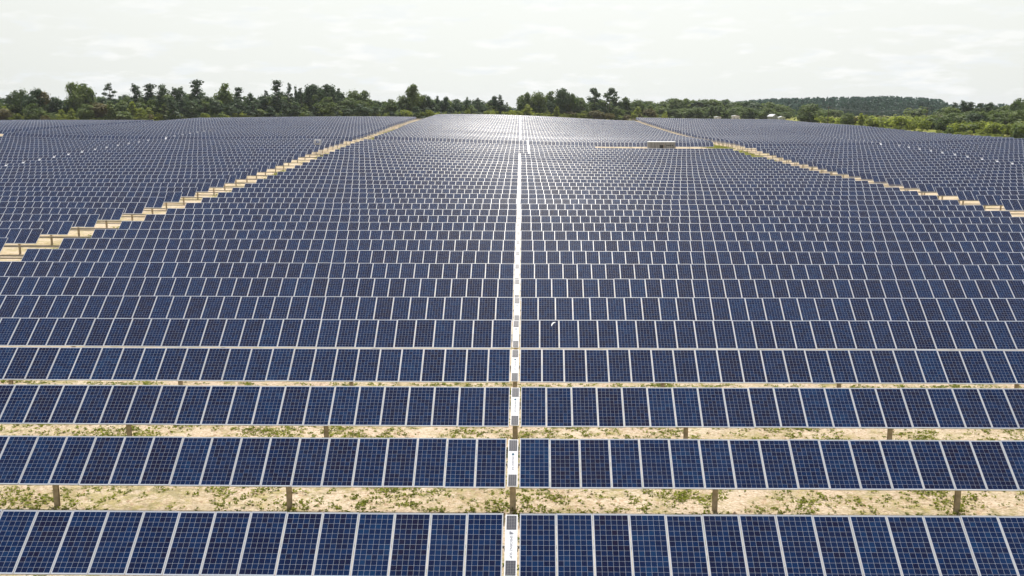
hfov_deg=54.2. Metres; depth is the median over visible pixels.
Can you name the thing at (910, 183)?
solar tracker
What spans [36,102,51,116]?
tree
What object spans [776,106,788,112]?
tree
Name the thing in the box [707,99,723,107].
tree
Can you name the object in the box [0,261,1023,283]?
solar tracker
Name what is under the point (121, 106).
tree
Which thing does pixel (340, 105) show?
tree
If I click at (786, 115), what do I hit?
tree
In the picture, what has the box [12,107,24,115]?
tree
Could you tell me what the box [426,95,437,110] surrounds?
tree
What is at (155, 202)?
solar tracker
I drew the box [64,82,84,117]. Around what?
tree
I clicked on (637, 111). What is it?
tree
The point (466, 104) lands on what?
tree
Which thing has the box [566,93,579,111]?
tree
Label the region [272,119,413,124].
solar tracker
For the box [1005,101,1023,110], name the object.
tree
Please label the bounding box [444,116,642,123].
solar tracker
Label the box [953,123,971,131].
bush
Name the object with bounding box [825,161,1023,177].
solar tracker
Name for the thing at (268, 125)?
solar tracker
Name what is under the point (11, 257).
solar tracker
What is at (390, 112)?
tree
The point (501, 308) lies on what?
solar tracker
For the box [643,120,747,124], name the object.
solar tracker
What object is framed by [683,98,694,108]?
tree
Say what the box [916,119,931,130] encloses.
bush
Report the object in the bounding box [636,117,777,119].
solar tracker
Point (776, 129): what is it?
solar tracker
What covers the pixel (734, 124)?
solar tracker
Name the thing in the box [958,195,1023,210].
solar tracker
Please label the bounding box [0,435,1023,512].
solar tracker
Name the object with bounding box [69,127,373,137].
solar tracker
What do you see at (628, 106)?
tree
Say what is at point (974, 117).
tree
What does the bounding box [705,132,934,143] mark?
solar tracker
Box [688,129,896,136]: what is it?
solar tracker
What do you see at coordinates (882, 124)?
bush
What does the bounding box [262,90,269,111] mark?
pine tree
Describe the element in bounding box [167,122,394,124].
solar tracker
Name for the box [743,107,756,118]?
tree
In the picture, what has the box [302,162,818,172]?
solar tracker
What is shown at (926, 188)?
solar tracker
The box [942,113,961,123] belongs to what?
tree
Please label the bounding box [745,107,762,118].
tree
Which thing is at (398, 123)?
solar tracker
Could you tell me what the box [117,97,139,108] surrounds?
tree
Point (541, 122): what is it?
solar tracker
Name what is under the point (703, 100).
tree
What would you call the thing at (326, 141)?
solar tracker
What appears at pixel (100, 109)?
tree
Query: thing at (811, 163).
solar tracker
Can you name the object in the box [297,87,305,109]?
pine tree
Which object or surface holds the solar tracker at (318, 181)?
on the ground
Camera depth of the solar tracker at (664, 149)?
238.13 m
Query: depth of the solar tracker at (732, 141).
273.39 m
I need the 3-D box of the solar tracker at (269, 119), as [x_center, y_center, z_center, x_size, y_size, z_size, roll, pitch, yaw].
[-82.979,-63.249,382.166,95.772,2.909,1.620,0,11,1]
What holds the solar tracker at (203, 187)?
on the ground
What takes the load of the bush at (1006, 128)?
on the ground
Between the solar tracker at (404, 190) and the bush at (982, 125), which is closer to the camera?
the solar tracker at (404, 190)
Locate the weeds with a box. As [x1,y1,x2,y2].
[0,130,1023,575]
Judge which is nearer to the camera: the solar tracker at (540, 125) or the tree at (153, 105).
the solar tracker at (540, 125)
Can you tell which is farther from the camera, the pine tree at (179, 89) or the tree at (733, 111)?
the tree at (733, 111)
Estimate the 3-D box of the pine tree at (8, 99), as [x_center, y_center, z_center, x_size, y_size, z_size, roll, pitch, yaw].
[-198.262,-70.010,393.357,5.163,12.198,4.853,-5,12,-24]
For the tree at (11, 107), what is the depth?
390.51 m
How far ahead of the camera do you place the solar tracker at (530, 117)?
442.33 m
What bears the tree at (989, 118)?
on the ground
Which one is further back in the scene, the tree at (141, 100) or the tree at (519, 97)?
the tree at (519, 97)
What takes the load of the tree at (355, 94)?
on the ground
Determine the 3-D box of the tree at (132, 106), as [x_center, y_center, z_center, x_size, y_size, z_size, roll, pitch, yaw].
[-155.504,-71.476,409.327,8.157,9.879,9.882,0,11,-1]
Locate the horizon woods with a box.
[511,103,1008,115]
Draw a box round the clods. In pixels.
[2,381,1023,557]
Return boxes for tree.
[0,95,11,104]
[0,108,14,119]
[1,103,18,115]
[9,90,22,116]
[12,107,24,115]
[16,87,28,111]
[19,88,45,113]
[22,103,42,119]
[36,88,50,105]
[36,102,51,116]
[44,112,58,117]
[47,97,67,114]
[55,109,66,115]
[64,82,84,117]
[67,108,75,119]
[74,104,96,119]
[77,83,97,107]
[89,103,109,118]
[97,96,113,104]
[101,83,116,106]
[101,101,118,119]
[103,100,115,114]
[106,111,134,119]
[114,101,128,115]
[117,94,131,100]
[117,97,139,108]
[127,101,137,119]
[130,83,142,102]
[133,108,152,119]
[134,103,146,114]
[137,96,147,108]
[141,83,157,100]
[143,107,157,120]
[147,99,160,115]
[153,102,170,120]
[154,84,172,102]
[159,98,183,115]
[165,100,184,119]
[169,87,180,103]
[175,86,188,102]
[176,102,187,113]
[183,100,203,117]
[188,79,208,100]
[188,98,204,116]
[198,99,210,113]
[205,97,215,105]
[207,99,226,113]
[212,83,234,103]
[222,96,233,114]
[224,105,240,116]
[230,99,247,113]
[233,87,247,100]
[245,100,257,115]
[246,93,259,111]
[255,100,270,113]
[255,109,267,116]
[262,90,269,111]
[263,106,278,116]
[265,101,286,112]
[270,80,287,104]
[270,99,283,113]
[279,99,292,116]
[285,83,293,108]
[289,101,302,116]
[293,86,297,101]
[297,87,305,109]
[300,102,313,111]
[301,104,309,112]
[303,84,318,111]
[307,85,322,107]
[309,93,322,111]
[309,103,324,116]
[312,97,337,115]
[314,84,338,107]
[333,101,349,113]
[335,91,344,101]
[336,88,341,101]
[340,108,355,115]
[343,98,357,113]
[346,88,361,101]
[353,104,373,115]
[356,100,369,112]
[358,90,371,106]
[369,106,380,115]
[373,100,381,106]
[380,108,388,115]
[381,104,400,113]
[383,99,397,112]
[387,111,398,116]
[396,95,407,109]
[401,84,423,111]
[412,107,424,117]
[420,94,430,110]
[421,106,435,113]
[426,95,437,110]
[433,105,440,113]
[437,96,449,113]
[446,107,458,113]
[451,99,462,111]
[461,97,469,110]
[462,105,476,112]
[473,104,486,111]
[485,102,497,111]
[488,95,497,110]
[496,102,510,113]
[497,94,503,110]
[516,95,524,110]
[520,92,534,111]
[522,104,536,115]
[531,90,547,112]
[545,100,554,113]
[546,91,557,106]
[551,106,562,116]
[552,100,567,112]
[553,88,571,114]
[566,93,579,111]
[575,99,591,114]
[578,111,592,118]
[585,88,600,102]
[588,102,599,112]
[588,110,603,118]
[590,103,597,116]
[594,105,604,111]
[598,100,613,113]
[602,88,618,110]
[608,109,622,119]
[609,106,626,115]
[613,91,621,107]
[617,97,636,112]
[625,102,630,113]
[626,107,643,117]
[632,100,646,116]
[634,106,643,120]
[642,108,657,116]
[643,105,658,117]
[656,105,664,116]
[658,109,673,117]
[659,107,669,117]
[667,98,683,117]
[668,109,683,117]
[672,100,690,109]
[674,108,690,117]
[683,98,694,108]
[686,107,705,117]
[688,101,711,108]
[691,108,705,118]
[696,99,713,116]
[698,107,714,118]
[704,106,714,118]
[704,106,726,116]
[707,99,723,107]
[712,106,725,118]
[713,110,730,118]
[717,100,730,107]
[723,101,743,109]
[726,106,745,117]
[727,108,741,118]
[739,109,749,118]
[742,101,760,109]
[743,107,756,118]
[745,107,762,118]
[756,111,772,118]
[759,108,776,117]
[760,102,780,108]
[762,103,778,109]
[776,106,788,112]
[776,111,792,118]
[778,105,795,115]
[793,103,831,122]
[824,109,843,118]
[838,113,854,124]
[855,113,865,125]
[903,106,927,116]
[932,117,952,130]
[933,109,945,114]
[940,107,959,115]
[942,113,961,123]
[955,114,969,123]
[959,100,969,111]
[963,113,986,123]
[967,101,978,111]
[976,103,986,110]
[978,111,996,121]
[984,102,992,111]
[987,110,998,115]
[988,113,1009,124]
[995,105,1007,112]
[997,110,1014,122]
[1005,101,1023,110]
[1007,110,1023,123]
[1013,98,1023,108]
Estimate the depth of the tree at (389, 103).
456.31 m
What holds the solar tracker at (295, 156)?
on the ground
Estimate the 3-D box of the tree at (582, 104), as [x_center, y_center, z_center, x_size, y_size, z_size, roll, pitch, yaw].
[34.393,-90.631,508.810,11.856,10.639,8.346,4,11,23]
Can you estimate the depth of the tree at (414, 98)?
463.61 m
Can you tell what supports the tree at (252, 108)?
on the ground
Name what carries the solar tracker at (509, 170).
on the ground
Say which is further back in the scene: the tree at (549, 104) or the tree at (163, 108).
the tree at (549, 104)
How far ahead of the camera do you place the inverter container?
249.32 m
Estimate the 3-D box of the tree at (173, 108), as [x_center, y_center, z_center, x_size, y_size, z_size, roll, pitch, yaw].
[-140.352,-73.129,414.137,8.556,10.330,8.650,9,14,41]
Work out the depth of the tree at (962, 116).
364.90 m
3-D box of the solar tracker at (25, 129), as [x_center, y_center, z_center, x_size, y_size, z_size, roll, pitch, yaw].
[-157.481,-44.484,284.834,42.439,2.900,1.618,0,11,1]
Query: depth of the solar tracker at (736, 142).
267.15 m
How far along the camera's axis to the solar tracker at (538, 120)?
417.61 m
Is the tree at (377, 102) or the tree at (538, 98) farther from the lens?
the tree at (538, 98)
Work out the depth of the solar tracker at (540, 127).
362.10 m
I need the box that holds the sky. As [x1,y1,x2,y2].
[0,0,1023,108]
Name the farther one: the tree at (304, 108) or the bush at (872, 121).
the tree at (304, 108)
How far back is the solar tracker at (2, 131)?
271.93 m
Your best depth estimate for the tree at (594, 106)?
515.54 m
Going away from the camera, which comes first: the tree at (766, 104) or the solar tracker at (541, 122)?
the solar tracker at (541, 122)
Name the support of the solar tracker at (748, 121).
on the ground
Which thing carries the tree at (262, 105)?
on the ground
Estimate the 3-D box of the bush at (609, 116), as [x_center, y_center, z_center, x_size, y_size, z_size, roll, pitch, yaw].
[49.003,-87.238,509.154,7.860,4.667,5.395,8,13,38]
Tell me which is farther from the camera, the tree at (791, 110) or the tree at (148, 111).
the tree at (791, 110)
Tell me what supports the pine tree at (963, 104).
on the ground
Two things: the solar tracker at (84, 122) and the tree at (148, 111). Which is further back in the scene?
the tree at (148, 111)
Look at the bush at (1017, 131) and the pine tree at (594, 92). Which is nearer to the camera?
the bush at (1017, 131)
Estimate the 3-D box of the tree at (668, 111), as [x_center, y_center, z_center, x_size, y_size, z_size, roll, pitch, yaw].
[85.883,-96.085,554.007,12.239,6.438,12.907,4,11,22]
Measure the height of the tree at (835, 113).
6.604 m
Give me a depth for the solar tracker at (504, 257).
76.91 m
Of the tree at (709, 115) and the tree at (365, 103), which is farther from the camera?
the tree at (709, 115)
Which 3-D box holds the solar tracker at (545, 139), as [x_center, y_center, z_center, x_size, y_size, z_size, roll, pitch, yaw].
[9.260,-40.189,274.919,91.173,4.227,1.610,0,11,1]
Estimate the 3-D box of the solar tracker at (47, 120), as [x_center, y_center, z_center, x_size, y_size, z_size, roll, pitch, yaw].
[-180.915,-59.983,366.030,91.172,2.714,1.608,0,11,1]
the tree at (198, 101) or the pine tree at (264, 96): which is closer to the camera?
the tree at (198, 101)
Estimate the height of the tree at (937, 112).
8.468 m
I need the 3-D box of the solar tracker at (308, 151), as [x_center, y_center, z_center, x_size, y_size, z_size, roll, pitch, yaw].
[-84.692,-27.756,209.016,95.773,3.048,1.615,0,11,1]
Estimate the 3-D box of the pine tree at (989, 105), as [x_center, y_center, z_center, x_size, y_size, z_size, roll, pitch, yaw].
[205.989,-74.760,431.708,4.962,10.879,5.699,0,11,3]
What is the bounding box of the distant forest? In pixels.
[735,95,948,116]
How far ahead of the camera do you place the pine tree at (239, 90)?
442.73 m
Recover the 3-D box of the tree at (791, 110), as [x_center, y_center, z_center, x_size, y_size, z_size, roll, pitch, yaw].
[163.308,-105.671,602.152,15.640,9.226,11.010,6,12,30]
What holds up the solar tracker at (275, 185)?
on the ground
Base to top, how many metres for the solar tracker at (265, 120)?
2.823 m
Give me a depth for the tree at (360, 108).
439.90 m
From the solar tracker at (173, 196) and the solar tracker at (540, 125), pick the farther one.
the solar tracker at (540, 125)
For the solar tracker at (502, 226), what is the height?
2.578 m
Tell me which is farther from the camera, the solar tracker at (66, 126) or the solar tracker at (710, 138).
the solar tracker at (66, 126)
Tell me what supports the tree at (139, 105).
on the ground
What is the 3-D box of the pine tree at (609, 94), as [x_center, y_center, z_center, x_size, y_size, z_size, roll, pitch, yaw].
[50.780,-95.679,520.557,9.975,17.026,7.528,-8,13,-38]
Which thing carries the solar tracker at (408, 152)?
on the ground
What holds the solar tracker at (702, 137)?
on the ground
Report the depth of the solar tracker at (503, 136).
288.05 m
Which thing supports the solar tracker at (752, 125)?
on the ground
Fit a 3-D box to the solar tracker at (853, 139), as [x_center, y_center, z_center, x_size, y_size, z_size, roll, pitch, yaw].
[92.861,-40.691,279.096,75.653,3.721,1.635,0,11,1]
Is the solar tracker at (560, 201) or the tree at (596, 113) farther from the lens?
the tree at (596, 113)
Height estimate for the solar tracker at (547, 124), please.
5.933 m
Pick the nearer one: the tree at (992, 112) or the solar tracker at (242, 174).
the solar tracker at (242, 174)
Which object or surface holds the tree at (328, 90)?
on the ground
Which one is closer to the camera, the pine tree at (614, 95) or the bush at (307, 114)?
the bush at (307, 114)
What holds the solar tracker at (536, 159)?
on the ground
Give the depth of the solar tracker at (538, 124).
386.78 m
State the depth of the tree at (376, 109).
443.25 m
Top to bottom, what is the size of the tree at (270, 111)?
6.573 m
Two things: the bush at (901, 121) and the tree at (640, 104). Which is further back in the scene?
the tree at (640, 104)
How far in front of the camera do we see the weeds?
35.14 m
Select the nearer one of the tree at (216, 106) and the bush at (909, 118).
the bush at (909, 118)
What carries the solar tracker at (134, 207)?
on the ground
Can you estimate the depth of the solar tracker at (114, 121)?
359.33 m
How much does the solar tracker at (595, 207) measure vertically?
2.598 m
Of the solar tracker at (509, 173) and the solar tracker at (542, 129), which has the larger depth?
the solar tracker at (542, 129)
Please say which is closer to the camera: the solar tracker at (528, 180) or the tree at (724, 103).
the solar tracker at (528, 180)
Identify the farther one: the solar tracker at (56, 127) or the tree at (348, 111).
the tree at (348, 111)
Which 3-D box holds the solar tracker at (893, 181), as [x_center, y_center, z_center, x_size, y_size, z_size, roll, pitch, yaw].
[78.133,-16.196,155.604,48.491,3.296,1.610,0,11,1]
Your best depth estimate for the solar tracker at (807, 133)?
329.00 m
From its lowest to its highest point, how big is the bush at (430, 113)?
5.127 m
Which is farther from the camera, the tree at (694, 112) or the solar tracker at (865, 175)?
the tree at (694, 112)
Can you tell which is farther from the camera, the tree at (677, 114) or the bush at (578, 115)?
the tree at (677, 114)
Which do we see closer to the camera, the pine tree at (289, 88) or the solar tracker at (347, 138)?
the solar tracker at (347, 138)
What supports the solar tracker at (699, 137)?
on the ground
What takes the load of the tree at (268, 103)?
on the ground
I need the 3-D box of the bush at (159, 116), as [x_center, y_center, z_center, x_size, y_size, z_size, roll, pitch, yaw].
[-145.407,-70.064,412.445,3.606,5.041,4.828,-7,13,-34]
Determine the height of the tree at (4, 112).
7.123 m
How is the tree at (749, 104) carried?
on the ground
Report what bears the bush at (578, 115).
on the ground
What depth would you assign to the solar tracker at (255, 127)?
314.38 m
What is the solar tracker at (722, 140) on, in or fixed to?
on the ground
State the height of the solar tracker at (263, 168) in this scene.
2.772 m
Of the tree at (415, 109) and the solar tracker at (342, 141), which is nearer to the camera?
the solar tracker at (342, 141)
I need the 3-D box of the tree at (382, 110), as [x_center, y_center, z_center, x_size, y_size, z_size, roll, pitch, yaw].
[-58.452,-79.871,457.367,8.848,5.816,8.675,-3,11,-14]
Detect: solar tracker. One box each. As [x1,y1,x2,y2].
[0,120,140,122]
[0,121,120,123]
[0,122,105,124]
[0,123,89,126]
[0,124,72,127]
[0,125,62,128]
[0,126,43,129]
[0,127,32,131]
[0,128,22,132]
[0,129,10,133]
[0,136,358,147]
[0,138,339,145]
[0,140,349,146]
[0,143,329,152]
[0,145,324,153]
[0,146,318,156]
[0,148,312,157]
[0,151,323,162]
[0,153,316,164]
[0,156,292,167]
[0,159,284,171]
[0,162,276,174]
[0,165,267,177]
[0,168,277,181]
[0,171,266,185]
[0,175,256,189]
[0,178,244,193]
[0,182,232,198]
[0,186,218,203]
[0,191,202,209]
[0,196,167,213]
[0,201,167,220]
[0,207,145,227]
[0,214,121,235]
[0,221,118,244]
[0,229,91,253]
[0,238,58,251]
[0,257,22,258]
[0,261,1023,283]
[0,276,1023,300]
[0,295,1023,330]
[0,318,1023,349]
[0,347,1023,387]
[0,384,1023,439]
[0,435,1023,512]
[0,509,1023,575]
[3,133,352,143]
[9,126,52,128]
[10,120,146,121]
[13,124,80,126]
[16,131,356,143]
[18,121,127,123]
[21,249,1023,268]
[27,130,360,138]
[32,123,97,125]
[39,129,363,137]
[44,122,112,124]
[50,128,367,136]
[58,238,1023,256]
[59,128,370,135]
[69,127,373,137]
[78,126,377,133]
[85,121,134,122]
[87,126,389,131]
[91,229,1023,256]
[95,125,394,134]
[112,124,399,127]
[115,125,397,128]
[119,221,1023,236]
[127,123,404,126]
[137,124,401,127]
[140,122,396,124]
[144,214,1023,229]
[147,121,408,126]
[156,120,401,122]
[160,120,403,124]
[166,208,1011,221]
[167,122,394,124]
[177,119,407,124]
[179,118,417,120]
[185,203,984,215]
[187,117,420,122]
[201,197,959,209]
[217,192,937,203]
[221,116,423,119]
[221,118,410,119]
[231,187,918,198]
[244,183,899,193]
[246,117,413,122]
[256,179,883,188]
[267,175,868,185]
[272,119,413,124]
[277,172,854,182]
[286,168,841,180]
[294,165,829,175]
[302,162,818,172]
[310,159,808,170]
[317,157,799,167]
[323,154,790,165]
[329,151,782,163]
[335,149,773,162]
[340,147,766,160]
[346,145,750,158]
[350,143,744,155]
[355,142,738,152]
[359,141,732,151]
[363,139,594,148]
[374,136,713,148]
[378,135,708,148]
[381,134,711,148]
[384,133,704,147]
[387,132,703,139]
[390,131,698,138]
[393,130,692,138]
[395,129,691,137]
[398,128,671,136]
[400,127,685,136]
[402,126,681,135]
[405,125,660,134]
[407,124,675,134]
[409,123,673,134]
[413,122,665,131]
[415,121,664,131]
[418,120,660,129]
[419,121,662,130]
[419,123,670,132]
[421,119,656,128]
[424,118,637,127]
[427,117,647,125]
[428,120,647,129]
[430,116,644,124]
[434,115,638,122]
[435,119,653,127]
[436,114,635,121]
[439,118,649,126]
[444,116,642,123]
[444,117,634,124]
[464,116,640,123]
[471,114,629,120]
[476,115,632,121]
[628,118,780,120]
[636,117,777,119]
[636,120,717,124]
[639,119,712,120]
[639,121,800,125]
[640,119,788,121]
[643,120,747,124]
[643,122,789,124]
[651,122,811,126]
[653,123,767,127]
[654,123,787,126]
[656,123,818,129]
[657,124,843,129]
[658,123,829,127]
[660,124,803,129]
[662,124,833,129]
[663,125,859,131]
[667,125,815,132]
[669,125,848,129]
[674,126,857,132]
[674,128,877,135]
[676,128,889,135]
[677,126,870,132]
[679,127,876,136]
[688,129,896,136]
[691,130,903,136]
[692,131,918,138]
[694,130,910,136]
[701,132,925,138]
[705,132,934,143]
[705,133,943,144]
[712,134,946,141]
[712,134,960,145]
[713,136,990,148]
[717,137,1000,148]
[720,135,970,146]
[722,137,1013,150]
[725,135,980,147]
[737,141,1023,154]
[744,138,1023,151]
[748,144,1023,159]
[755,147,1023,162]
[762,142,1023,152]
[767,149,1023,163]
[790,151,1023,167]
[791,156,1023,170]
[798,153,1023,169]
[800,159,1023,173]
[819,164,1023,175]
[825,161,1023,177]
[830,167,1023,180]
[855,173,1023,186]
[859,170,1023,183]
[869,176,1023,190]
[884,179,1023,194]
[900,183,1023,198]
[935,186,1023,203]
[955,190,1023,204]
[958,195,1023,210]
[983,199,1023,210]
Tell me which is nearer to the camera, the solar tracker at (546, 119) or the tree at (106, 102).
the tree at (106, 102)
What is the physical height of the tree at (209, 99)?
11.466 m
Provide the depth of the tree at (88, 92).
405.92 m
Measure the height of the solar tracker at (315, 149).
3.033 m
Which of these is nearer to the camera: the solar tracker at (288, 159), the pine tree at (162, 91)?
the solar tracker at (288, 159)
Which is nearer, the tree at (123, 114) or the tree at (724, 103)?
the tree at (123, 114)
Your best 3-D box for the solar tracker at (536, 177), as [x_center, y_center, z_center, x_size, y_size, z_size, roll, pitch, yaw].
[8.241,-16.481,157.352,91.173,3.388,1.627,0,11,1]
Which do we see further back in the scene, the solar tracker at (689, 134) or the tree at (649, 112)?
the tree at (649, 112)
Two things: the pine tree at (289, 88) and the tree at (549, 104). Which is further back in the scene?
the tree at (549, 104)
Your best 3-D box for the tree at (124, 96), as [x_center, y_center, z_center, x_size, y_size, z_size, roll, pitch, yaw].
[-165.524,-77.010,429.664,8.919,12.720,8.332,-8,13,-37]
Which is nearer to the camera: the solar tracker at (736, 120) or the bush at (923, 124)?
the bush at (923, 124)
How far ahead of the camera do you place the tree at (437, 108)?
464.68 m
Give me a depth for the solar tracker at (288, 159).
190.32 m
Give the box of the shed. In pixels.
[731,115,739,118]
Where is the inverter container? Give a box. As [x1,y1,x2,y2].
[647,141,674,148]
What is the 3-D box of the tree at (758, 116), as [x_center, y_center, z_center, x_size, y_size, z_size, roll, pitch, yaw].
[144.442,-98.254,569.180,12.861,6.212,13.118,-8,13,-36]
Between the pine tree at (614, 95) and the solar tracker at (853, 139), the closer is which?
the solar tracker at (853, 139)
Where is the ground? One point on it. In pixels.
(190, 502)
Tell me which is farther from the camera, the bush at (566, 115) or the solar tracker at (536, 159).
the bush at (566, 115)
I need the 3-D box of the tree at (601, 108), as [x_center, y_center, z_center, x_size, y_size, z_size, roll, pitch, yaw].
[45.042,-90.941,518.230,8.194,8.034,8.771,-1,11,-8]
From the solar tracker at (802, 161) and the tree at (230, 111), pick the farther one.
the tree at (230, 111)
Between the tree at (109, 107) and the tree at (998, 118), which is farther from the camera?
the tree at (109, 107)
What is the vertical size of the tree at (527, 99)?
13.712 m
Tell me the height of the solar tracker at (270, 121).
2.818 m
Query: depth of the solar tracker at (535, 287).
64.42 m
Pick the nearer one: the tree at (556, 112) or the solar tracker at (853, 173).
the solar tracker at (853, 173)
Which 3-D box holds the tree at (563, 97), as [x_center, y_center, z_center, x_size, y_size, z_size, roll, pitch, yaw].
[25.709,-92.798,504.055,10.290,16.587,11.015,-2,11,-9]
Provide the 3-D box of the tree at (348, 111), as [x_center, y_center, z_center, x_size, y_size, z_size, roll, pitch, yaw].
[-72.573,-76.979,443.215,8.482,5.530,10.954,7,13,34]
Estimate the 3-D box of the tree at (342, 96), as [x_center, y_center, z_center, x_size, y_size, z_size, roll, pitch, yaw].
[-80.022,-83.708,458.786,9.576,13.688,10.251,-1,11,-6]
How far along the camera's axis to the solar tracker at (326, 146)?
227.74 m
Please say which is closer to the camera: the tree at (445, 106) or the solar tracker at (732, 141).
the solar tracker at (732, 141)
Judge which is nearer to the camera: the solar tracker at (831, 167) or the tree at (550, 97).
the solar tracker at (831, 167)
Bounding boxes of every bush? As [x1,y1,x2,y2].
[8,116,22,119]
[39,115,50,119]
[55,114,68,119]
[156,112,163,119]
[200,113,210,117]
[211,112,226,117]
[238,113,250,116]
[305,111,318,116]
[400,110,412,116]
[410,112,420,117]
[426,110,434,116]
[515,109,524,114]
[561,113,571,117]
[575,112,587,117]
[605,113,614,119]
[623,115,630,119]
[630,113,637,120]
[814,115,833,122]
[852,116,864,123]
[864,116,886,126]
[876,116,891,127]
[884,116,915,126]
[889,114,910,129]
[907,118,918,129]
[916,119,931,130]
[925,115,939,127]
[944,125,953,133]
[947,123,968,132]
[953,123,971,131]
[957,123,981,131]
[968,122,983,132]
[975,120,996,127]
[983,122,999,134]
[987,123,1006,134]
[997,123,1022,135]
[1009,123,1023,137]
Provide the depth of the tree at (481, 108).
484.10 m
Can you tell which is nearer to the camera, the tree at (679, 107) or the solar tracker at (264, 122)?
the solar tracker at (264, 122)
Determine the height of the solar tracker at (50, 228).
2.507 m
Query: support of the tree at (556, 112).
on the ground
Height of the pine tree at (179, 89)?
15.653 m
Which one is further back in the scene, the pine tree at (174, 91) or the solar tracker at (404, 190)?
the pine tree at (174, 91)
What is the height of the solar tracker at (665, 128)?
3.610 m
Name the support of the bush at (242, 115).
on the ground
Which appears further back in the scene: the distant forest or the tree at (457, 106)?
the distant forest
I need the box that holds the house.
[767,114,777,118]
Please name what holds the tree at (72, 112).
on the ground
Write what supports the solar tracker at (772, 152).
on the ground
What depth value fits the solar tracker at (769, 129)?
366.25 m
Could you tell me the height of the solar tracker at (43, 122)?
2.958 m
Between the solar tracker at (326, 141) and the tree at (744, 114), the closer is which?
the solar tracker at (326, 141)
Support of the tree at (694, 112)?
on the ground
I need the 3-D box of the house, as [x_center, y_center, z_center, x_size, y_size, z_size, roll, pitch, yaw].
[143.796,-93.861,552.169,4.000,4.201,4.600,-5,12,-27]
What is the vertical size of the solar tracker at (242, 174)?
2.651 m
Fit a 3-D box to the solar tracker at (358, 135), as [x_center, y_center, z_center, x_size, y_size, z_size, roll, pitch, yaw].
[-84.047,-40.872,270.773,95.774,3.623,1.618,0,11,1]
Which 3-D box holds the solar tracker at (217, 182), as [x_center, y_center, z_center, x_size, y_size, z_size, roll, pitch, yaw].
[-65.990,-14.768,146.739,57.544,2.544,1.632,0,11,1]
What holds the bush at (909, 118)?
on the ground
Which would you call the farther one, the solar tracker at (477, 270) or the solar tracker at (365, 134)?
the solar tracker at (365, 134)
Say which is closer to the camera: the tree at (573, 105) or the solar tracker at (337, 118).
the solar tracker at (337, 118)
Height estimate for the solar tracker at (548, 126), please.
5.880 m
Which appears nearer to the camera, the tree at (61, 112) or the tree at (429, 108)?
the tree at (61, 112)
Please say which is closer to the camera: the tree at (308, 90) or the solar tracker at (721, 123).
the solar tracker at (721, 123)
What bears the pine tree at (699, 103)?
on the ground
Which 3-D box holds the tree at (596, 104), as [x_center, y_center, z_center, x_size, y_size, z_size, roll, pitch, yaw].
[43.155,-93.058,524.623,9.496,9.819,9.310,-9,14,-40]
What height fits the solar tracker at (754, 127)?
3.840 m
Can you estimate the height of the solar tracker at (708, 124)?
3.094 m
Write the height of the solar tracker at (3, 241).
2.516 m
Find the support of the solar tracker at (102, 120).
on the ground
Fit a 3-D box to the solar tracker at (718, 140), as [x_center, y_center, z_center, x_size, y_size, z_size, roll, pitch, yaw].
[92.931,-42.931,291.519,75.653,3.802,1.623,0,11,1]
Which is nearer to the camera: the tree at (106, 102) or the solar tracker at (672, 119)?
the tree at (106, 102)
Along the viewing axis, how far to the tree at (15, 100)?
392.04 m
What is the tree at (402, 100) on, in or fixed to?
on the ground
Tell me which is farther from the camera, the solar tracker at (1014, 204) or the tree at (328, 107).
the tree at (328, 107)
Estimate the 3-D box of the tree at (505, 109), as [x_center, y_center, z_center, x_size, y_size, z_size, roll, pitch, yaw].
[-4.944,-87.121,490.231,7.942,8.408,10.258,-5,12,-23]
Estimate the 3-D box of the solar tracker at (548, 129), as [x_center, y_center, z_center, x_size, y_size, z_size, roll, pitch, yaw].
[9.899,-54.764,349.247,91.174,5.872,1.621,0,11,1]
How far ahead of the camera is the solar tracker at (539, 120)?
423.82 m
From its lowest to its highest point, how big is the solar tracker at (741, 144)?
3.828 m
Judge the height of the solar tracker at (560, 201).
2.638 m
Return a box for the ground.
[0,116,1023,575]
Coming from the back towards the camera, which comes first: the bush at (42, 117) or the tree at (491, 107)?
the tree at (491, 107)
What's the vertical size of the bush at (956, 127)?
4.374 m
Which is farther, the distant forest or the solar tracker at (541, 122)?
the distant forest
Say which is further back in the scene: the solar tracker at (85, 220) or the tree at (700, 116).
the tree at (700, 116)
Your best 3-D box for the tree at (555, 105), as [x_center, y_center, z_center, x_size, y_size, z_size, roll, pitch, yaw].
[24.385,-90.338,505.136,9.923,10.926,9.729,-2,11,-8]
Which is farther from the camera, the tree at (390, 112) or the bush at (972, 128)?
the tree at (390, 112)
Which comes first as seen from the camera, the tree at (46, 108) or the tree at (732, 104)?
the tree at (46, 108)
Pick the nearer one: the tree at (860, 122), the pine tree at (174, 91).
the tree at (860, 122)
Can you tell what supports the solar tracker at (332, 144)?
on the ground
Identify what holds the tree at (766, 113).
on the ground
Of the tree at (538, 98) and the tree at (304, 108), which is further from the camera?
the tree at (538, 98)
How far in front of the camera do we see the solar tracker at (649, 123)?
447.02 m
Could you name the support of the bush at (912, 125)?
on the ground
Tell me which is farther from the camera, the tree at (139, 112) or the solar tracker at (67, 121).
the tree at (139, 112)
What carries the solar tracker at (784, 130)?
on the ground
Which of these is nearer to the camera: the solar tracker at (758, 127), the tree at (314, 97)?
the solar tracker at (758, 127)

